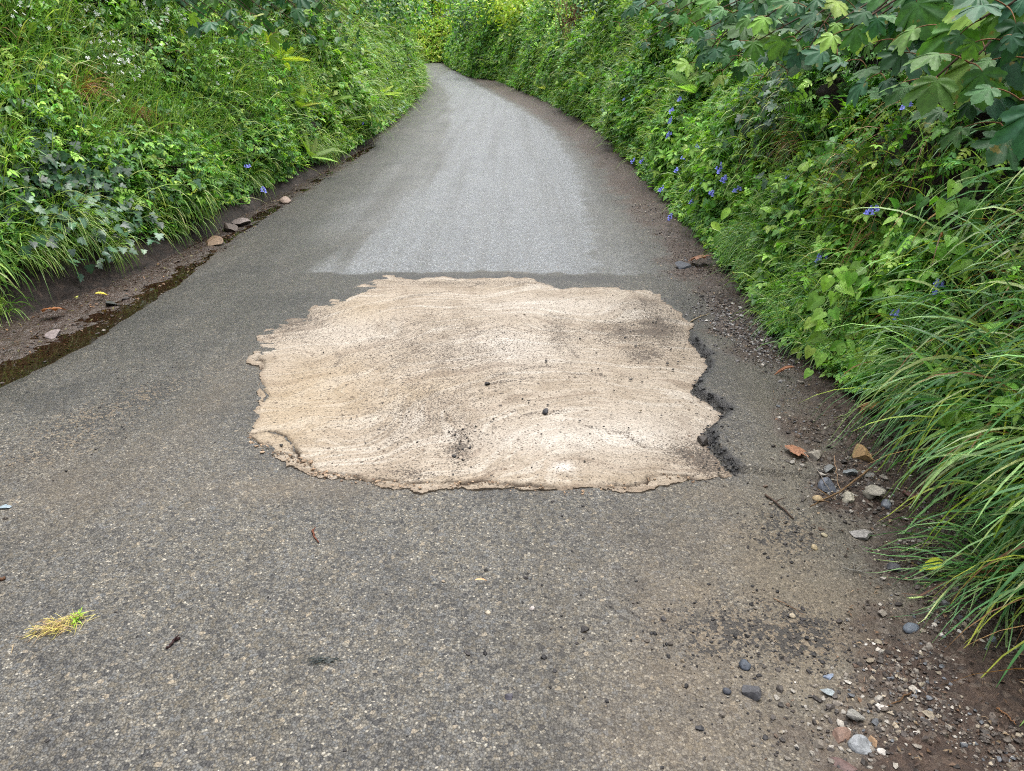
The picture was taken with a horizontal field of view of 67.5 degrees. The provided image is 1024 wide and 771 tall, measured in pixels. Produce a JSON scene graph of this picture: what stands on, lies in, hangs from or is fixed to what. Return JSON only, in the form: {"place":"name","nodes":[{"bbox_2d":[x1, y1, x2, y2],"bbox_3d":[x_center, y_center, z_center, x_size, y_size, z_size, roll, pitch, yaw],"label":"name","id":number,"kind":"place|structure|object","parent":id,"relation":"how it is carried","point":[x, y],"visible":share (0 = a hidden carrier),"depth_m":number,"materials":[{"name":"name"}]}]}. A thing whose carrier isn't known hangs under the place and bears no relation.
{"place":"outdoors","nodes":[
{"label":"outdoors","id":0,"kind":"place"},
{"bbox_2d":[0,0,433,322],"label":"bank","id":1,"kind":"structure","parent":0,"point":[65,284],"depth_m":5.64,"materials":[{"name":"green plant"}]},
{"bbox_2d":[0,281,35,325],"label":"grass tuft","id":2,"kind":"object","parent":1,"relation":"on","point":[2,306],"visible":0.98,"depth_m":4.63,"materials":[{"name":"plant"}]},
{"bbox_2d":[7,0,51,29],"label":"white flower","id":3,"kind":"object","parent":1,"relation":"on","point":[48,27],"visible":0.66,"depth_m":5.28,"materials":[{"name":"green plant"}]},
{"bbox_2d":[0,191,80,278],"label":"grass tuft","id":4,"kind":"object","parent":1,"relation":"on","point":[30,237],"visible":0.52,"depth_m":4.86,"materials":[{"name":"plant"}]},
{"bbox_2d":[17,162,129,272],"bbox_3d":[-2.975,-1.099,5.171,0.635,0.757,0.813,15,28,30],"label":"grass tuft","id":5,"kind":"object","parent":1,"relation":"on","point":[86,215],"visible":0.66,"depth_m":5.16,"materials":[{"name":"plant"}]},
{"bbox_2d":[47,54,119,113],"bbox_3d":[-3.227,-2.236,5.771,0.524,0.504,0.549,-13,27,-27],"label":"grass tuft","id":6,"kind":"object","parent":1,"relation":"on","point":[88,86],"visible":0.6,"depth_m":5.75,"materials":[{"name":"plant"}]},
{"bbox_2d":[0,76,200,281],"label":"ivy","id":7,"kind":"object","parent":1,"relation":"on","point":[51,165],"visible":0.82,"depth_m":5.20,"materials":[{"name":"green plant"}]},
{"bbox_2d":[78,1,135,79],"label":"white flower","id":8,"kind":"object","parent":1,"relation":"on","point":[106,56],"visible":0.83,"depth_m":5.85,"materials":[{"name":"green plant"}]},
{"bbox_2d":[94,32,144,101],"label":"white flower","id":9,"kind":"object","parent":1,"relation":"on","point":[124,63],"visible":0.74,"depth_m":5.87,"materials":[{"name":"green plant"}]},
{"bbox_2d":[92,212,150,278],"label":"grass tuft","id":10,"kind":"object","parent":1,"relation":"on","point":[115,243],"visible":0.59,"depth_m":5.45,"materials":[{"name":"plant"}]},
{"bbox_2d":[123,91,161,129],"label":"grass tuft","id":11,"kind":"object","parent":1,"relation":"on","point":[142,108],"visible":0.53,"depth_m":6.20,"materials":[{"name":"plant"}]},
{"bbox_2d":[119,0,168,44],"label":"white flower","id":12,"kind":"object","parent":1,"relation":"on","point":[126,25],"visible":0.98,"depth_m":6.14,"materials":[{"name":"green plant"}]},
{"bbox_2d":[142,4,171,51],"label":"white flower","id":13,"kind":"object","parent":1,"relation":"on","point":[161,44],"visible":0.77,"depth_m":6.74,"materials":[{"name":"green plant"}]},
{"bbox_2d":[0,0,376,281],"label":"undergrowth","id":14,"kind":"object","parent":1,"relation":"on","point":[287,157],"visible":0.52,"depth_m":6.41,"materials":[{"name":"green plant"}]},
{"bbox_2d":[16,22,36,33],"bbox_3d":[-3.405,-2.485,5.422,0.177,0.155,0.170,0,24,0],"label":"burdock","id":15,"kind":"object","parent":14,"relation":"on","point":[29,27],"visible":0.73,"depth_m":5.36,"materials":[{"name":"green plant"}]},
{"bbox_2d":[152,0,262,47],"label":"hazel shrub","id":16,"kind":"object","parent":1,"relation":"on","point":[196,28],"visible":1,"depth_m":5.97,"materials":[{"name":"green plant"}]},
{"bbox_2d":[177,0,288,50],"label":"hazel shrub","id":17,"kind":"object","parent":1,"relation":"on","point":[274,40],"visible":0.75,"depth_m":6.91,"materials":[{"name":"green plant"}]},
{"bbox_2d":[244,162,274,196],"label":"grass tuft","id":18,"kind":"object","parent":1,"relation":"on","point":[260,176],"visible":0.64,"depth_m":7.96,"materials":[{"name":"plant"}]},
{"bbox_2d":[238,0,323,51],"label":"hazel shrub","id":19,"kind":"object","parent":1,"relation":"on","point":[298,13],"visible":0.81,"depth_m":8.03,"materials":[{"name":"green plant"}]},
{"bbox_2d":[263,30,310,61],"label":"fern","id":20,"kind":"object","parent":1,"relation":"on","point":[291,49],"visible":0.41,"depth_m":9.00,"materials":[{"name":"green plant"}]},
{"bbox_2d":[291,84,319,112],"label":"fern","id":21,"kind":"object","parent":1,"relation":"on","point":[299,103],"visible":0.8,"depth_m":9.61,"materials":[{"name":"green plant"}]},
{"bbox_2d":[275,0,352,46],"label":"hazel shrub","id":22,"kind":"object","parent":1,"relation":"on","point":[317,6],"visible":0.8,"depth_m":9.48,"materials":[{"name":"green plant"}]},
{"bbox_2d":[298,127,336,161],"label":"fern","id":23,"kind":"object","parent":1,"relation":"on","point":[313,148],"visible":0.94,"depth_m":9.47,"materials":[{"name":"green plant"}]},
{"bbox_2d":[322,73,352,117],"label":"fern","id":24,"kind":"object","parent":1,"relation":"on","point":[339,97],"visible":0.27,"depth_m":11.00,"materials":[{"name":"green plant"}]},
{"bbox_2d":[272,0,427,155],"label":"undergrowth","id":25,"kind":"object","parent":1,"relation":"on","point":[352,104],"visible":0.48,"depth_m":12.15,"materials":[{"name":"green plant"}]},
{"bbox_2d":[314,0,385,46],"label":"hazel shrub","id":26,"kind":"object","parent":1,"relation":"on","point":[361,8],"visible":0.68,"depth_m":11.38,"materials":[{"name":"green plant"}]},
{"bbox_2d":[356,0,397,31],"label":"hedge shrub","id":27,"kind":"object","parent":1,"relation":"on","point":[376,4],"visible":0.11,"depth_m":16.10,"materials":[{"name":"green plant"}]},
{"bbox_2d":[375,71,402,95],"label":"fern","id":28,"kind":"object","parent":1,"relation":"on","point":[390,93],"visible":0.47,"depth_m":15.25,"materials":[{"name":"green plant"}]},
{"bbox_2d":[376,0,429,38],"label":"hedge shrub","id":29,"kind":"object","parent":1,"relation":"on","point":[391,12],"visible":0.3,"depth_m":19.30,"materials":[{"name":"green plant"}]},
{"bbox_2d":[389,0,456,47],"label":"hedge shrub","id":30,"kind":"object","parent":1,"relation":"on","point":[412,15],"visible":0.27,"depth_m":23.99,"materials":[{"name":"green plant"}]},
{"bbox_2d":[404,0,446,35],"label":"hedge shrub","id":31,"kind":"object","parent":1,"relation":"on","point":[417,2],"visible":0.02,"depth_m":29.62,"materials":[{"name":"green plant"}]},
{"bbox_2d":[414,21,452,62],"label":"bank end","id":32,"kind":"structure","parent":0,"point":[439,32],"depth_m":59.53,"materials":[{"name":"plant"}]},
{"bbox_2d":[414,15,453,62],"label":"undergrowth","id":33,"kind":"object","parent":32,"relation":"on","point":[438,41],"visible":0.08,"depth_m":59.25,"materials":[{"name":"green plant"}]},
{"bbox_2d":[420,0,452,20],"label":"tree","id":34,"kind":"object","parent":32,"relation":"on","point":[437,7],"visible":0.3,"depth_m":61.23,"materials":[{"name":"green plant"}]},
{"bbox_2d":[0,63,1023,770],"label":"road","id":35,"kind":"structure","parent":0,"point":[172,505],"depth_m":2.53,"materials":[{"name":"asphalt"}]},
{"bbox_2d":[45,329,60,338],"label":"stone","id":36,"kind":"object","parent":35,"relation":"on","point":[54,333],"visible":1,"depth_m":4.40,"materials":[{"name":"stone"}]},
{"bbox_2d":[11,608,98,652],"bbox_3d":[-1.319,0.683,2.216,0.229,0.035,0.130,-13,27,-27],"label":"straw clump","id":37,"kind":"object","parent":35,"relation":"on","point":[76,616],"visible":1,"depth_m":2.22,"materials":[{"name":"yellow plant"}]},
{"bbox_2d":[0,250,216,387],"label":"puddle","id":38,"kind":"object","parent":35,"relation":"on","point":[54,351],"visible":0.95,"depth_m":4.46,"materials":[{"name":"liquid"}]},
{"bbox_2d":[0,137,379,383],"bbox_3d":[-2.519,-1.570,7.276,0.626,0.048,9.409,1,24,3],"label":"gravel","id":39,"kind":"structure","parent":35,"relation":"on","point":[53,328],"depth_m":5.44,"materials":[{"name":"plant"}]},
{"bbox_2d":[206,235,222,245],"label":"stone","id":40,"kind":"object","parent":35,"relation":"on","point":[214,240],"visible":0.89,"depth_m":6.38,"materials":[{"name":"stone"}]},
{"bbox_2d":[224,223,237,231],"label":"stone","id":41,"kind":"object","parent":35,"relation":"on","point":[228,227],"visible":0.87,"depth_m":6.83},
{"bbox_2d":[232,218,250,225],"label":"stone","id":42,"kind":"object","parent":35,"relation":"on","point":[239,221],"visible":0.9,"depth_m":7.05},
{"bbox_2d":[222,147,373,242],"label":"water","id":43,"kind":"structure","parent":35,"relation":"on","point":[263,214],"depth_m":7.60,"materials":[{"name":"liquid"}]},
{"bbox_2d":[302,655,342,666],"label":"leaf","id":44,"kind":"object","parent":35,"relation":"on","point":[319,659],"visible":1,"depth_m":2.10,"materials":[{"name":"grey plant"}]},
{"bbox_2d":[246,275,731,494],"bbox_3d":[-0.186,-0.186,4.213,2.559,0.045,2.944,0,24,0],"label":"mortar patch","id":45,"kind":"object","parent":35,"relation":"on","point":[451,320],"visible":0.98,"depth_m":3.73,"materials":[{"name":"concrete"}]},
{"bbox_2d":[247,436,694,495],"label":"gravel","id":46,"kind":"structure","parent":45,"relation":"on","point":[338,475],"depth_m":2.96,"materials":[{"name":"gravel"}]},
{"bbox_2d":[697,435,708,445],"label":"stone","id":47,"kind":"object","parent":45,"relation":"on","point":[702,440],"visible":1,"depth_m":3.22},
{"bbox_2d":[0,282,1000,770],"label":"gravel","id":48,"kind":"structure","parent":35,"relation":"on","point":[586,628],"depth_m":2.23,"materials":[{"name":"gravel"}]},
{"bbox_2d":[675,261,690,268],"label":"stone","id":49,"kind":"object","parent":35,"relation":"on","point":[681,265],"visible":1,"depth_m":5.70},
{"bbox_2d":[688,336,739,475],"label":"gravel","id":50,"kind":"structure","parent":35,"relation":"on","point":[719,405],"depth_m":3.43,"materials":[{"name":"gravel"}]},
{"bbox_2d":[739,659,750,670],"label":"pebble","id":51,"kind":"object","parent":35,"relation":"on","point":[744,664],"visible":1,"depth_m":2.07,"materials":[{"name":"stone"}]},
{"bbox_2d":[742,685,761,700],"bbox_3d":[0.623,0.796,1.992,0.051,0.036,0.042,12,27,24],"label":"stone","id":52,"kind":"object","parent":35,"relation":"on","point":[752,692],"visible":1,"depth_m":1.98,"materials":[{"name":"stone"}]},
{"bbox_2d":[670,280,834,409],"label":"gravel","id":53,"kind":"structure","parent":35,"relation":"on","point":[740,336],"depth_m":4.44,"materials":[{"name":"gravel"}]},
{"bbox_2d":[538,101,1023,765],"bbox_3d":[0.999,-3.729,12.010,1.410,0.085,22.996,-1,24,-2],"label":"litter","id":54,"kind":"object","parent":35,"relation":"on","point":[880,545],"visible":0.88,"depth_m":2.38,"materials":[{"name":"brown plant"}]},
{"bbox_2d":[785,445,808,456],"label":"fallen leaf","id":55,"kind":"object","parent":35,"relation":"on","point":[796,450],"visible":1,"depth_m":3.08,"materials":[{"name":"plant"}]},
{"bbox_2d":[807,450,822,460],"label":"stone","id":56,"kind":"object","parent":35,"relation":"on","point":[815,455],"visible":1,"depth_m":3.07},
{"bbox_2d":[813,739,823,748],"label":"stone","id":57,"kind":"object","parent":35,"relation":"on","point":[818,743],"visible":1,"depth_m":1.85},
{"bbox_2d":[818,477,835,492],"bbox_3d":[1.192,0.379,2.897,0.074,0.050,0.068,0,24,0],"label":"stone","id":58,"kind":"object","parent":35,"relation":"on","point":[822,486],"visible":0.91,"depth_m":2.88,"materials":[{"name":"stone"}]},
{"bbox_2d":[690,380,989,770],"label":"gravel","id":59,"kind":"structure","parent":35,"relation":"on","point":[840,723],"depth_m":2.02,"materials":[{"name":"gravel"}]},
{"bbox_2d":[810,467,871,506],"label":"twig","id":60,"kind":"object","parent":35,"relation":"on","point":[853,481],"visible":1,"depth_m":2.85,"materials":[{"name":"wood"}]},
{"bbox_2d":[832,727,850,743],"bbox_3d":[0.807,0.855,1.877,0.052,0.016,0.037,-7,25,-15],"label":"stone","id":61,"kind":"object","parent":35,"relation":"on","point":[840,734],"visible":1,"depth_m":1.87,"materials":[{"name":"stone"}]},
{"bbox_2d":[829,757,856,770],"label":"stone","id":62,"kind":"object","parent":35,"relation":"on","point":[844,765],"visible":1,"depth_m":1.79,"materials":[{"name":"stone"}]},
{"bbox_2d":[842,491,854,502],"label":"stone","id":63,"kind":"object","parent":35,"relation":"on","point":[848,497],"visible":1,"depth_m":2.83,"materials":[{"name":"stone"}]},
{"bbox_2d":[846,708,864,719],"bbox_3d":[0.856,0.826,1.922,0.048,0.032,0.038,0,24,0],"label":"stone","id":64,"kind":"object","parent":35,"relation":"on","point":[853,714],"visible":1,"depth_m":1.91,"materials":[{"name":"stone"}]},
{"bbox_2d":[847,734,871,754],"bbox_3d":[0.839,0.868,1.844,0.057,0.032,0.048,0,24,0],"label":"stone","id":65,"kind":"object","parent":35,"relation":"on","point":[859,743],"visible":1,"depth_m":1.84,"materials":[{"name":"stone"}]},
{"bbox_2d":[849,529,872,539],"bbox_3d":[1.201,0.512,2.628,0.073,0.034,0.059,0,24,0],"label":"stone","id":66,"kind":"object","parent":35,"relation":"on","point":[864,534],"visible":0.99,"depth_m":2.62,"materials":[{"name":"stone"}]},
{"bbox_2d":[852,444,873,461],"bbox_3d":[1.418,0.284,3.113,0.055,0.058,0.092,-6,25,-14],"label":"stone","id":67,"kind":"object","parent":35,"relation":"on","point":[861,451],"visible":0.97,"depth_m":3.10,"materials":[{"name":"stone"}]},
{"bbox_2d":[864,485,885,495],"bbox_3d":[1.337,0.394,2.846,0.058,0.046,0.094,-12,27,-25],"label":"stone","id":68,"kind":"object","parent":35,"relation":"on","point":[875,490],"visible":0.97,"depth_m":2.83,"materials":[{"name":"stone"}]},
{"bbox_2d":[881,499,891,508],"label":"stone","id":69,"kind":"object","parent":35,"relation":"on","point":[886,503],"visible":0.99,"depth_m":2.79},
{"bbox_2d":[886,562,900,571],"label":"stone","id":70,"kind":"object","parent":35,"relation":"on","point":[891,565],"visible":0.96,"depth_m":2.45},
{"bbox_2d":[903,622,918,633],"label":"pebble","id":71,"kind":"object","parent":35,"relation":"on","point":[909,628],"visible":1,"depth_m":2.21,"materials":[{"name":"stone"}]},
{"bbox_2d":[919,557,942,570],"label":"fallen leaf","id":72,"kind":"object","parent":35,"relation":"on","point":[933,559],"visible":0.57,"depth_m":2.43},
{"bbox_2d":[455,2,1023,594],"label":"bank","id":73,"kind":"structure","parent":0,"point":[823,90],"depth_m":3.63,"materials":[{"name":"soil"}]},
{"bbox_2d":[436,0,464,31],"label":"hedge shrub","id":74,"kind":"object","parent":73,"relation":"on","point":[453,14],"visible":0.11,"depth_m":46.48,"materials":[{"name":"green plant"}]},
{"bbox_2d":[421,0,490,43],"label":"hedge shrub","id":75,"kind":"object","parent":73,"relation":"on","point":[459,17],"visible":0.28,"depth_m":39.22,"materials":[{"name":"green plant"}]},
{"bbox_2d":[441,0,513,39],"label":"hedge shrub","id":76,"kind":"object","parent":73,"relation":"on","point":[482,4],"visible":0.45,"depth_m":33.16,"materials":[{"name":"green plant"}]},
{"bbox_2d":[472,0,533,42],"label":"hedge shrub","id":77,"kind":"object","parent":73,"relation":"on","point":[507,6],"visible":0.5,"depth_m":28.55,"materials":[{"name":"green plant"}]},
{"bbox_2d":[504,0,559,35],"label":"hedge shrub","id":78,"kind":"object","parent":73,"relation":"on","point":[544,11],"visible":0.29,"depth_m":23.87,"materials":[{"name":"green plant"}]},
{"bbox_2d":[522,0,590,60],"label":"shrub","id":79,"kind":"object","parent":73,"relation":"on","point":[572,18],"visible":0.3,"depth_m":19.28,"materials":[{"name":"green plant"}]},
{"bbox_2d":[441,0,700,164],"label":"undergrowth","id":80,"kind":"object","parent":73,"relation":"on","point":[633,75],"visible":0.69,"depth_m":15.90,"materials":[{"name":"green plant"}]},
{"bbox_2d":[559,0,621,44],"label":"hedge shrub","id":81,"kind":"object","parent":73,"relation":"on","point":[591,3],"visible":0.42,"depth_m":15.87,"materials":[{"name":"green plant"}]},
{"bbox_2d":[608,0,728,50],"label":"sycamore shrub","id":82,"kind":"object","parent":73,"relation":"on","point":[635,8],"visible":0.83,"depth_m":5.78,"materials":[{"name":"green plant"}]},
{"bbox_2d":[680,210,710,238],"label":"grass tuft","id":83,"kind":"object","parent":73,"relation":"on","point":[696,224],"visible":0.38,"depth_m":6.49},
{"bbox_2d":[711,208,747,246],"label":"dock plant","id":84,"kind":"object","parent":73,"relation":"on","point":[725,212],"visible":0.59,"depth_m":5.68,"materials":[{"name":"green plant"}]},
{"bbox_2d":[708,201,754,272],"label":"grass tuft","id":85,"kind":"object","parent":73,"relation":"on","point":[733,239],"visible":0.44,"depth_m":5.49,"materials":[{"name":"plant"}]},
{"bbox_2d":[653,0,812,87],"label":"sycamore shrub","id":86,"kind":"object","parent":73,"relation":"on","point":[723,52],"visible":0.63,"depth_m":4.51,"materials":[{"name":"green plant"}]},
{"bbox_2d":[448,0,1023,368],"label":"grass","id":87,"kind":"structure","parent":73,"relation":"on","point":[929,173],"depth_m":5.18,"materials":[{"name":"plant"}]},
{"bbox_2d":[717,44,805,190],"bbox_3d":[1.905,-1.965,5.617,0.504,1.302,1.567,-3,24,-6],"label":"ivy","id":88,"kind":"object","parent":73,"relation":"on","point":[774,76],"visible":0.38,"depth_m":5.42,"materials":[{"name":"green plant"}]},
{"bbox_2d":[757,78,803,120],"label":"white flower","id":89,"kind":"object","parent":73,"relation":"on","point":[776,104],"visible":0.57,"depth_m":5.09,"materials":[{"name":"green plant"}]},
{"bbox_2d":[761,111,804,180],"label":"grass tuft","id":90,"kind":"object","parent":73,"relation":"on","point":[786,144],"visible":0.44,"depth_m":5.04,"materials":[{"name":"plant"}]},
{"bbox_2d":[603,0,1023,552],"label":"undergrowth","id":91,"kind":"object","parent":73,"relation":"on","point":[664,158],"visible":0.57,"depth_m":4.39,"materials":[{"name":"green plant"}]},
{"bbox_2d":[664,60,712,93],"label":"fern","id":92,"kind":"object","parent":91,"relation":"on","point":[688,87],"visible":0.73,"depth_m":8.10,"materials":[{"name":"green plant"}]},
{"bbox_2d":[728,0,900,92],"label":"sycamore shrub","id":93,"kind":"object","parent":73,"relation":"on","point":[769,46],"visible":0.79,"depth_m":3.66,"materials":[{"name":"green plant"}]},
{"bbox_2d":[804,261,868,378],"bbox_3d":[1.508,-0.271,3.651,0.269,0.630,0.150,-12,27,-24],"label":"heart leaved plant","id":94,"kind":"object","parent":73,"relation":"on","point":[849,277],"visible":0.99,"depth_m":3.59,"materials":[{"name":"green plant"}]},
{"bbox_2d":[802,42,877,99],"bbox_3d":[2.075,-1.912,4.573,0.705,0.671,0.744,17,29,33],"label":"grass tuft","id":95,"kind":"object","parent":73,"relation":"on","point":[859,62],"visible":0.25,"depth_m":4.57,"materials":[{"name":"plant"}]},
{"bbox_2d":[695,103,1023,725],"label":"grass","id":96,"kind":"structure","parent":73,"relation":"on","point":[1004,445],"depth_m":2.66,"materials":[{"name":"plant"}]},
{"bbox_2d":[836,339,884,375],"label":"nettle","id":97,"kind":"object","parent":73,"relation":"on","point":[840,347],"visible":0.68,"depth_m":3.55,"materials":[{"name":"green plant"}]},
{"bbox_2d":[863,203,880,221],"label":"bluebell","id":98,"kind":"object","parent":73,"relation":"on","point":[866,212],"visible":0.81,"depth_m":3.64,"materials":[{"name":"blue plant"}]},
{"bbox_2d":[801,0,954,106],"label":"sycamore shrub","id":99,"kind":"object","parent":73,"relation":"on","point":[892,26],"visible":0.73,"depth_m":2.65,"materials":[{"name":"green plant"}]},
{"bbox_2d":[880,106,915,140],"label":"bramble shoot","id":100,"kind":"object","parent":73,"relation":"on","point":[911,108],"visible":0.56,"depth_m":3.77,"materials":[{"name":"green plant"}]},
{"bbox_2d":[872,287,941,321],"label":"nettle","id":101,"kind":"object","parent":73,"relation":"on","point":[880,293],"visible":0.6,"depth_m":3.37,"materials":[{"name":"green plant"}]},
{"bbox_2d":[816,249,1020,478],"bbox_3d":[1.754,-0.179,3.108,1.085,0.858,1.118,-22,32,-40],"label":"grass tuft","id":102,"kind":"object","parent":73,"relation":"on","point":[908,386],"visible":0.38,"depth_m":3.10,"materials":[{"name":"plant"}]},
{"bbox_2d":[932,277,946,294],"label":"bluebell","id":103,"kind":"object","parent":73,"relation":"on","point":[942,283],"visible":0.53,"depth_m":3.19,"materials":[{"name":"blue plant"}]},
{"bbox_2d":[866,493,1023,659],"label":"grass tuft","id":104,"kind":"object","parent":73,"relation":"on","point":[969,537],"visible":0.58,"depth_m":2.35,"materials":[{"name":"plant"}]},
{"bbox_2d":[877,0,1023,171],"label":"sycamore shrub","id":105,"kind":"object","parent":73,"relation":"on","point":[985,72],"visible":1,"depth_m":2.05,"materials":[{"name":"green plant"}]},
{"bbox_2d":[915,179,990,282],"bbox_3d":[1.839,-0.594,3.125,0.423,0.493,0.185,-9,26,-18],"label":"heart leaved plant","id":106,"kind":"object","parent":73,"relation":"on","point":[943,207],"visible":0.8,"depth_m":3.09,"materials":[{"name":"green plant"}]},
{"bbox_2d":[623,202,1023,770],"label":"gravel","id":107,"kind":"structure","parent":0,"point":[929,714],"depth_m":2.12,"materials":[{"name":"gravel"}]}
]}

